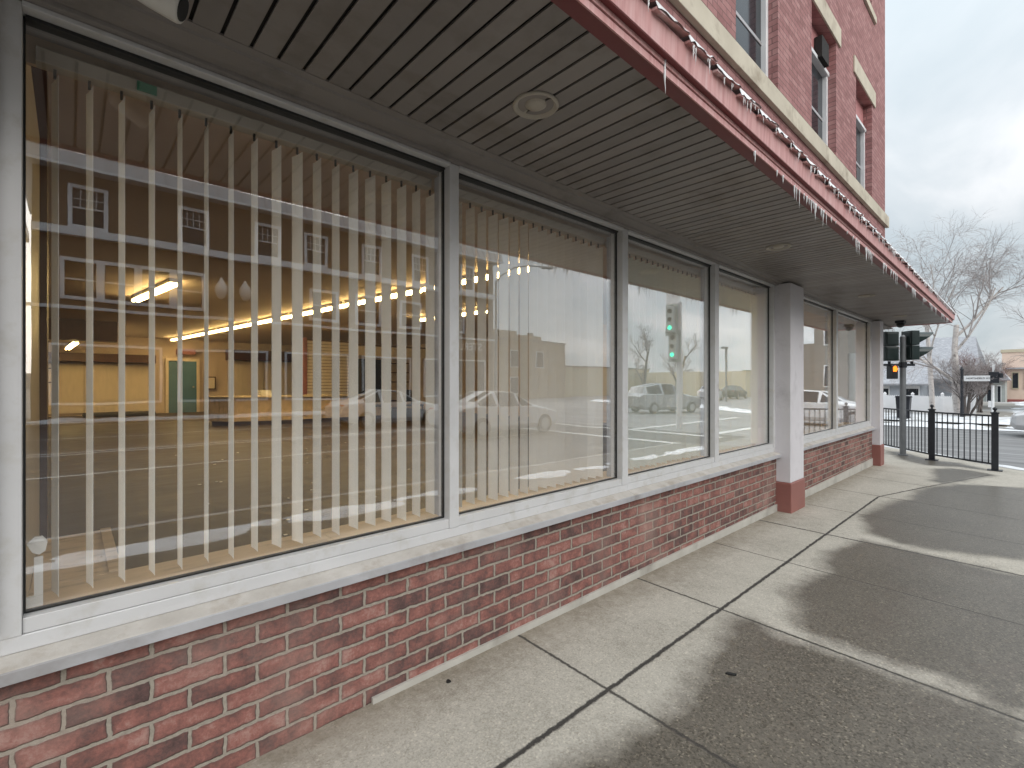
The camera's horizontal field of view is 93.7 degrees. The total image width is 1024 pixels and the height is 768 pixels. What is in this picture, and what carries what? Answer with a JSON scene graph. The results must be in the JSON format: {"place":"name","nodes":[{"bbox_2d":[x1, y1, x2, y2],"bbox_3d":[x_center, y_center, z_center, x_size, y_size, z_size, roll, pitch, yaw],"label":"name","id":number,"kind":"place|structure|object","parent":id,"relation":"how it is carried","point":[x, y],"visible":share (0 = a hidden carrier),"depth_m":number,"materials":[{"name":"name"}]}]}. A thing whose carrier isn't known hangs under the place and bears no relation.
{"place":"outdoors","nodes":[
{"label":"outdoors","id":0,"kind":"place"},
{"bbox_2d":[82,411,155,417],"bbox_3d":[-13.242,1.049,16.218,1.900,0.138,0.600,0,0,-43],"label":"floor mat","id":1,"kind":"object","parent":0,"point":[115,414],"visible":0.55,"depth_m":15.95,"materials":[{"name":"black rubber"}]},
{"bbox_2d":[375,390,380,421],"bbox_3d":[-3.828,0.661,14.067,0.440,0.921,0.510,0,0,-20],"label":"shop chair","id":2,"kind":"object","parent":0,"point":[377,395],"visible":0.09,"depth_m":14.20,"materials":[{"name":"grey plastic"}]},
{"bbox_2d":[358,359,408,415],"bbox_3d":[-4.609,0.160,16.625,2.050,1.920,0.500,0,0,-43],"label":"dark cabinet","id":3,"kind":"object","parent":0,"point":[361,376],"visible":0.27,"depth_m":16.00,"materials":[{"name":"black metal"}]},
{"bbox_2d":[406,390,423,419],"bbox_3d":[-2.985,0.661,14.438,0.510,0.921,0.440,0,0,30],"label":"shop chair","id":4,"kind":"object","parent":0,"point":[408,395],"visible":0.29,"depth_m":14.50,"materials":[{"name":"black plastic"}]},
{"bbox_2d":[236,447,1023,767],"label":"pavement","id":5,"kind":"structure","parent":0,"point":[870,617],"depth_m":2.60,"materials":[{"name":"concrete"}]},
{"bbox_2d":[0,0,956,767],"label":"brick building","id":6,"kind":"structure","parent":5,"relation":"on","point":[220,656],"depth_m":2.78,"materials":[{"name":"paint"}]},
{"bbox_2d":[26,536,47,608],"bbox_3d":[-1.590,0.630,1.607,0.051,0.230,0.018,0,0,-43],"label":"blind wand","id":7,"kind":"object","parent":6,"relation":"attached to","point":[36,544],"visible":0.98,"depth_m":1.61,"materials":[{"name":"white plastic"}]},
{"bbox_2d":[48,368,50,382],"bbox_3d":[-15.209,-0.250,15.769,0.400,0.500,0.045,0,0,-43],"label":"wall notice","id":8,"kind":"object","parent":6,"relation":"attached to","point":[49,375],"depth_m":15.76,"materials":[{"name":"white paper"}]},
{"bbox_2d":[65,341,78,349],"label":"strip light","id":9,"kind":"object","parent":6,"relation":"attached to","point":[70,345],"visible":0.95,"depth_m":13.73,"materials":[{"name":"white plastic"}]},
{"bbox_2d":[30,527,117,588],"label":"display platform","id":10,"kind":"structure","parent":6,"relation":"on","point":[72,557],"depth_m":2.14,"materials":[{"name":"beige wood"}]},
{"bbox_2d":[131,278,176,301],"bbox_3d":[-6.260,-1.594,8.374,2.419,0.112,0.130,0,0,40],"label":"strip light","id":11,"kind":"object","parent":6,"relation":"attached to","point":[166,285],"visible":0.71,"depth_m":8.03,"materials":[{"name":"white plastic"}]},
{"bbox_2d":[138,0,188,23],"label":"security camera","id":12,"kind":"object","parent":6,"relation":"attached to","point":[175,11],"visible":1,"depth_m":1.43,"materials":[{"name":"white plastic"}]},
{"bbox_2d":[170,334,193,340],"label":"strip light","id":13,"kind":"object","parent":6,"relation":"attached to","point":[185,336],"visible":0.71,"depth_m":16.49,"materials":[{"name":"white plastic"}]},
{"bbox_2d":[165,358,199,412],"bbox_3d":[-12.522,0.095,18.255,1.080,2.050,0.160,0,0,-43],"label":"shop door","id":14,"kind":"structure","parent":6,"relation":"in","point":[190,367],"depth_m":18.28,"materials":[{"name":"teal paint"}]},
{"bbox_2d":[176,349,195,354],"bbox_3d":[-12.425,-1.180,18.283,0.600,0.200,0.230,0,0,-43],"label":"exit box","id":15,"kind":"object","parent":6,"relation":"attached to","point":[188,352],"visible":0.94,"depth_m":18.25,"materials":[{"name":"red plastic"}]},
{"bbox_2d":[191,328,219,336],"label":"strip light","id":16,"kind":"object","parent":6,"relation":"attached to","point":[201,333],"visible":0.65,"depth_m":15.20,"materials":[{"name":"white plastic"}]},
{"bbox_2d":[208,377,215,388],"bbox_3d":[-11.862,0.000,18.852,0.400,0.500,0.045,0,0,-43],"label":"wall notice","id":17,"kind":"object","parent":6,"relation":"attached to","point":[211,382],"depth_m":18.89,"materials":[{"name":"beige paper"}]},
{"bbox_2d":[0,0,458,640],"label":"storefront window","id":18,"kind":"structure","parent":6,"relation":"in","point":[16,620],"depth_m":1.61,"materials":[{"name":"metal"}]},
{"bbox_2d":[217,321,250,331],"bbox_3d":[-7.913,-1.594,13.649,2.314,0.112,0.130,0,0,41],"label":"strip light","id":19,"kind":"object","parent":6,"relation":"attached to","point":[236,326],"visible":0.65,"depth_m":13.37,"materials":[{"name":"white plastic"}]},
{"bbox_2d":[35,46,433,596],"bbox_3d":[-1.041,-0.202,2.171,1.581,1.872,0.089,0,0,-43],"label":"vertical blind","id":20,"kind":"object","parent":6,"relation":"attached to","point":[55,63],"visible":1,"depth_m":2.17,"materials":[{"name":"paint"}]},
{"bbox_2d":[137,80,156,95],"bbox_3d":[-1.381,-1.115,1.816,0.060,0.034,0.006,0,0,-43],"label":"tape strip","id":21,"kind":"object","parent":20,"relation":"attached to","point":[147,88],"visible":1,"depth_m":1.81,"materials":[{"name":"green plastic"}]},
{"bbox_2d":[249,313,291,324],"bbox_3d":[-6.087,-1.594,12.068,2.314,0.112,0.130,0,0,41],"label":"strip light","id":22,"kind":"object","parent":6,"relation":"attached to","point":[269,319],"visible":0.59,"depth_m":11.97,"materials":[{"name":"white plastic"}]},
{"bbox_2d":[198,442,376,534],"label":"paint flakes","id":23,"kind":"object","parent":6,"relation":"on","point":[287,498],"visible":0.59,"depth_m":5.02,"materials":[{"name":"white paint"}]},
{"bbox_2d":[208,394,380,424],"bbox_3d":[-6.110,0.735,13.917,4.627,0.770,1.150,0,0,-43],"label":"shop counter","id":24,"kind":"object","parent":6,"relation":"on","point":[217,410],"visible":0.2,"depth_m":12.98,"materials":[{"name":"beige wood"}]},
{"bbox_2d":[258,390,271,395],"bbox_3d":[-6.810,0.275,13.442,0.500,0.149,0.300,0,0,-43],"label":"document tray","id":25,"kind":"object","parent":24,"relation":"on","point":[264,392],"visible":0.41,"depth_m":13.47,"materials":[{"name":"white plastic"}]},
{"bbox_2d":[290,301,346,316],"bbox_3d":[-4.262,-1.594,10.487,2.314,0.112,0.130,0,0,41],"label":"strip light","id":26,"kind":"object","parent":6,"relation":"attached to","point":[324,308],"visible":0.42,"depth_m":10.18,"materials":[{"name":"white plastic"}]},
{"bbox_2d":[303,337,348,394],"bbox_3d":[-5.899,-0.140,15.280,1.510,2.520,0.170,0,0,-43],"label":"slatwall display","id":27,"kind":"object","parent":6,"relation":"on","point":[326,366],"visible":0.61,"depth_m":15.24,"materials":[{"name":"brown wood"}]},
{"bbox_2d":[345,286,421,305],"bbox_3d":[-2.436,-1.594,8.906,2.314,0.112,0.130,0,0,41],"label":"strip light","id":28,"kind":"object","parent":6,"relation":"attached to","point":[361,300],"visible":0.53,"depth_m":8.82,"materials":[{"name":"white plastic"}]},
{"bbox_2d":[358,344,434,358],"bbox_3d":[-3.579,-1.090,17.057,4.150,0.380,0.180,0,0,-43],"label":"header sign","id":29,"kind":"object","parent":6,"relation":"attached to","point":[361,349],"visible":0.21,"depth_m":16.51,"materials":[{"name":"brown wood"}]},
{"bbox_2d":[420,308,487,320],"bbox_3d":[-1.484,-1.594,11.278,2.419,0.112,0.130,0,0,40],"label":"strip light","id":30,"kind":"object","parent":6,"relation":"attached to","point":[422,318],"visible":0.14,"depth_m":10.96,"materials":[{"name":"white plastic"}]},
{"bbox_2d":[421,262,528,290],"bbox_3d":[-0.610,-1.594,7.324,2.314,0.112,0.130,0,0,41],"label":"strip light","id":31,"kind":"object","parent":6,"relation":"attached to","point":[423,286],"visible":0.32,"depth_m":7.18,"materials":[{"name":"white plastic"}]},
{"bbox_2d":[459,189,603,507],"bbox_3d":[0.146,-0.202,3.265,1.520,1.871,0.089,0,0,-43],"label":"vertical blind","id":32,"kind":"object","parent":6,"relation":"attached to","point":[566,361],"visible":0.81,"depth_m":3.26,"materials":[{"name":"paint"}]},
{"bbox_2d":[513,91,558,119],"bbox_3d":[0.103,-1.209,2.087,0.202,0.024,0.202,0,0,-43],"label":"recessed light","id":33,"kind":"object","parent":6,"relation":"attached to","point":[535,104],"visible":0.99,"depth_m":2.08,"materials":[{"name":"paint"}]},
{"bbox_2d":[459,166,627,524],"bbox_3d":[0.271,-0.199,3.183,1.607,1.954,0.115,0,0,-43],"label":"storefront window","id":34,"kind":"structure","parent":6,"relation":"in","point":[619,235],"depth_m":3.65,"materials":[{"name":"metal"}]},
{"bbox_2d":[605,241,698,469],"bbox_3d":[1.315,-0.203,4.342,1.488,1.871,0.088,0,0,-43],"label":"vertical blind","id":35,"kind":"object","parent":6,"relation":"attached to","point":[663,364],"visible":0.81,"depth_m":4.37,"materials":[{"name":"paint"}]},
{"bbox_2d":[663,59,665,93],"bbox_3d":[0.593,-1.190,1.865,0.015,0.135,0.016,0,0,-33],"label":"icicle","id":36,"kind":"object","parent":6,"relation":"hanging from","point":[664,73],"visible":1,"depth_m":1.86,"materials":[{"name":"ice"}]},
{"bbox_2d":[628,230,718,482],"bbox_3d":[1.441,-0.199,4.261,1.575,1.954,0.115,0,0,-43],"label":"storefront window","id":37,"kind":"structure","parent":6,"relation":"in","point":[711,268],"depth_m":4.72,"materials":[{"name":"metal"}]},
{"bbox_2d":[698,272,758,452],"bbox_3d":[2.465,-0.202,5.401,1.465,1.872,0.088,0,0,-43],"label":"vertical blind","id":38,"kind":"object","parent":6,"relation":"attached to","point":[737,368],"visible":0.72,"depth_m":5.45,"materials":[{"name":"paint"}]},
{"bbox_2d":[719,264,774,460],"bbox_3d":[2.586,-0.199,5.316,1.538,1.954,0.115,0,0,-43],"label":"storefront window","id":39,"kind":"structure","parent":6,"relation":"in","point":[769,289],"depth_m":5.78,"materials":[{"name":"metal"}]},
{"bbox_2d":[736,0,767,76],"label":"upper window","id":40,"kind":"structure","parent":6,"relation":"in","point":[751,15],"depth_m":5.77,"materials":[{"name":"white plastic"}]},
{"bbox_2d":[765,243,790,250],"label":"recessed light","id":41,"kind":"object","parent":6,"relation":"attached to","point":[776,247],"visible":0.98,"depth_m":4.25,"materials":[{"name":"paint"}]},
{"bbox_2d":[804,296,837,439],"bbox_3d":[4.346,-0.199,6.938,2.265,1.954,0.115,0,0,-43],"label":"storefront window","id":42,"kind":"structure","parent":6,"relation":"in","point":[833,312],"depth_m":7.63,"materials":[{"name":"metal"}]},
{"bbox_2d":[812,0,840,145],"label":"upper window","id":43,"kind":"structure","parent":6,"relation":"in","point":[820,75],"depth_m":7.44,"materials":[{"name":"white plastic"}]},
{"bbox_2d":[838,309,870,430],"bbox_3d":[6.038,-0.199,8.496,2.335,1.954,0.115,0,0,-43],"label":"storefront window","id":44,"kind":"structure","parent":6,"relation":"in","point":[867,324],"depth_m":9.20,"materials":[{"name":"metal"}]},
{"bbox_2d":[853,55,875,188],"bbox_3d":[6.410,-4.567,8.900,1.630,2.166,0.255,0,0,-43],"label":"upper window","id":45,"kind":"structure","parent":6,"relation":"in","point":[858,71],"depth_m":9.16,"materials":[{"name":"white plastic"}]},
{"bbox_2d":[858,294,874,297],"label":"recessed light","id":46,"kind":"object","parent":6,"relation":"attached to","point":[863,296],"visible":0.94,"depth_m":6.63,"materials":[{"name":"paint"}]},
{"bbox_2d":[864,0,876,24],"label":"upper window","id":47,"kind":"structure","parent":6,"relation":"in","point":[867,2],"depth_m":9.07,"materials":[{"name":"white plastic"}]},
{"bbox_2d":[895,320,905,327],"bbox_3d":[7.566,-1.144,9.350,0.240,0.130,0.140,0,0,-43],"label":"security camera","id":48,"kind":"object","parent":6,"relation":"attached to","point":[900,323],"visible":1,"depth_m":9.30,"materials":[{"name":"black plastic"}]},
{"bbox_2d":[725,672,736,675],"bbox_3d":[1.135,1.508,2.488,0.056,0.007,0.018,0,0,19],"label":"rubber scrap","id":49,"kind":"object","parent":5,"relation":"on","point":[731,673],"visible":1,"depth_m":2.48,"materials":[{"name":"black rubber"}]},
{"bbox_2d":[883,330,933,455],"bbox_3d":[8.748,0.225,10.688,1.103,2.751,0.445,0,0,6],"label":"traffic signal","id":50,"kind":"object","parent":5,"relation":"on","point":[910,347],"visible":0.92,"depth_m":10.55,"materials":[{"name":"metal"}]},
{"bbox_2d":[883,404,1002,471],"bbox_3d":[8.874,1.024,10.537,0.476,1.176,3.919,0,0,6],"label":"iron railing","id":51,"kind":"object","parent":5,"relation":"on","point":[994,416],"visible":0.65,"depth_m":9.72,"materials":[{"name":"black metal"}]},
{"bbox_2d":[884,445,1023,470],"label":"snow","id":52,"kind":"structure","parent":5,"relation":"on","point":[1012,467],"depth_m":9.16,"materials":[{"name":"white snow"}]},
{"bbox_2d":[884,412,1010,424],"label":"snow","id":53,"kind":"structure","parent":0,"point":[1004,420],"depth_m":20.43,"materials":[{"name":"white snow"}]},
{"bbox_2d":[883,0,1023,366],"label":"sky","id":54,"kind":"structure","parent":0,"point":[954,69],"materials":[{"name":"white"}]},
{"bbox_2d":[884,425,1023,467],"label":"cross road","id":55,"kind":"structure","parent":0,"point":[1011,448],"depth_m":13.89,"materials":[{"name":"grey asphalt"}]},
{"bbox_2d":[1010,411,1023,429],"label":"parked car","id":56,"kind":"object","parent":55,"relation":"on","point":[1016,420],"visible":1,"depth_m":15.44,"materials":[{"name":"white paint"}]},
{"bbox_2d":[884,402,1023,428],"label":"verge","id":57,"kind":"structure","parent":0,"point":[1004,409],"depth_m":29.01,"materials":[{"name":"white snow"}]},
{"bbox_2d":[895,396,912,420],"bbox_3d":[17.238,1.111,21.130,0.590,1.082,0.540,0,0,-43],"label":"rubbish bin","id":58,"kind":"object","parent":57,"relation":"on","point":[908,401],"visible":0.52,"depth_m":20.97,"materials":[{"name":"black metal"}]},
{"bbox_2d":[883,392,975,414],"bbox_3d":[19.880,1.086,26.535,0.150,1.232,8.340,0,0,-43],"label":"picket fence","id":59,"kind":"object","parent":57,"relation":"on","point":[943,403],"visible":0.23,"depth_m":24.83,"materials":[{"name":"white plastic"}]},
{"bbox_2d":[883,336,988,406],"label":"grey house","id":60,"kind":"structure","parent":57,"relation":"on","point":[942,351],"depth_m":29.75,"materials":[{"name":"blue"}]},
{"bbox_2d":[883,386,889,395],"bbox_3d":[22.643,0.470,29.393,0.058,0.620,0.770,0,0,-43],"label":"window","id":61,"kind":"structure","parent":60,"relation":"in","point":[887,390],"depth_m":29.18,"materials":[{"name":"black glass"}]},
{"bbox_2d":[906,386,919,395],"bbox_3d":[23.608,0.470,28.345,0.058,0.620,0.720,0,0,-43],"label":"window","id":62,"kind":"structure","parent":60,"relation":"in","point":[909,389],"depth_m":28.28,"materials":[{"name":"white glass"}]},
{"bbox_2d":[883,221,1023,415],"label":"birch tree","id":63,"kind":"object","parent":57,"relation":"on","point":[955,347],"visible":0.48,"depth_m":22.41,"materials":[{"name":"grey plant"}]},
{"bbox_2d":[884,421,1023,430],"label":"snow","id":64,"kind":"structure","parent":57,"relation":"on","point":[961,426],"depth_m":18.38,"materials":[{"name":"white snow"}]},
{"bbox_2d":[892,207,1023,408],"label":"birch tree","id":65,"kind":"object","parent":57,"relation":"on","point":[931,387],"visible":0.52,"depth_m":23.06,"materials":[{"name":"grey plant"}]},
{"bbox_2d":[926,354,1007,415],"bbox_3d":[20.486,0.151,21.736,2.697,3.046,2.528,0,0,22],"label":"tree","id":66,"kind":"object","parent":57,"relation":"on","point":[969,387],"visible":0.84,"depth_m":21.40,"materials":[{"name":"brown plant"}]},
{"bbox_2d":[960,366,991,416],"bbox_3d":[20.095,0.462,20.840,0.220,2.380,1.033,0,0,-43],"label":"street sign","id":67,"kind":"object","parent":57,"relation":"on","point":[972,378],"visible":0.98,"depth_m":21.09,"materials":[{"name":"black metal"}]},
{"bbox_2d":[948,347,1018,412],"bbox_3d":[25.931,-0.213,26.761,2.981,3.752,2.237,0,0,12],"label":"tree","id":68,"kind":"object","parent":57,"relation":"on","point":[980,406],"visible":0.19,"depth_m":26.71,"materials":[{"name":"brown plant"}]},
{"bbox_2d":[988,364,1002,411],"bbox_3d":[20.854,0.426,20.695,0.280,2.452,0.460,0,0,-43],"label":"white signal post","id":69,"kind":"object","parent":57,"relation":"on","point":[991,403],"visible":0.84,"depth_m":20.74,"materials":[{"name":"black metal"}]},
{"bbox_2d":[1011,402,1023,412],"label":"snow","id":70,"kind":"structure","parent":57,"relation":"on","point":[1018,404],"depth_m":30.82,"materials":[{"name":"white snow"}]},
{"label":"ground","id":71,"kind":"structure","parent":0,"visible":0},
{"bbox_2d":[983,367,1010,401],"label":"shop building","id":72,"kind":"structure","parent":71,"relation":"on","point":[1000,393],"depth_m":44.99,"materials":[{"name":"grey paint"}]},
{"bbox_2d":[986,387,990,401],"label":"window","id":73,"kind":"structure","parent":72,"relation":"in","point":[988,396],"depth_m":45.42,"materials":[{"name":"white glass"}]},
{"bbox_2d":[997,385,1000,401],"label":"window","id":74,"kind":"structure","parent":72,"relation":"in","point":[998,386],"depth_m":44.91,"materials":[{"name":"black glass"}]},
{"bbox_2d":[995,305,1023,361],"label":"street tree","id":75,"kind":"object","parent":71,"relation":"on","point":[1015,324],"visible":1,"depth_m":21.18,"materials":[{"name":"brown plant"}]},
{"bbox_2d":[1000,349,1023,401],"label":"salmon building","id":76,"kind":"structure","parent":71,"relation":"on","point":[1015,388],"depth_m":48.31,"materials":[{"name":"paint"}]},
{"bbox_2d":[1012,372,1018,388],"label":"window","id":77,"kind":"structure","parent":76,"relation":"in","point":[1015,376],"depth_m":48.23,"materials":[{"name":"black glass"}]}
]}

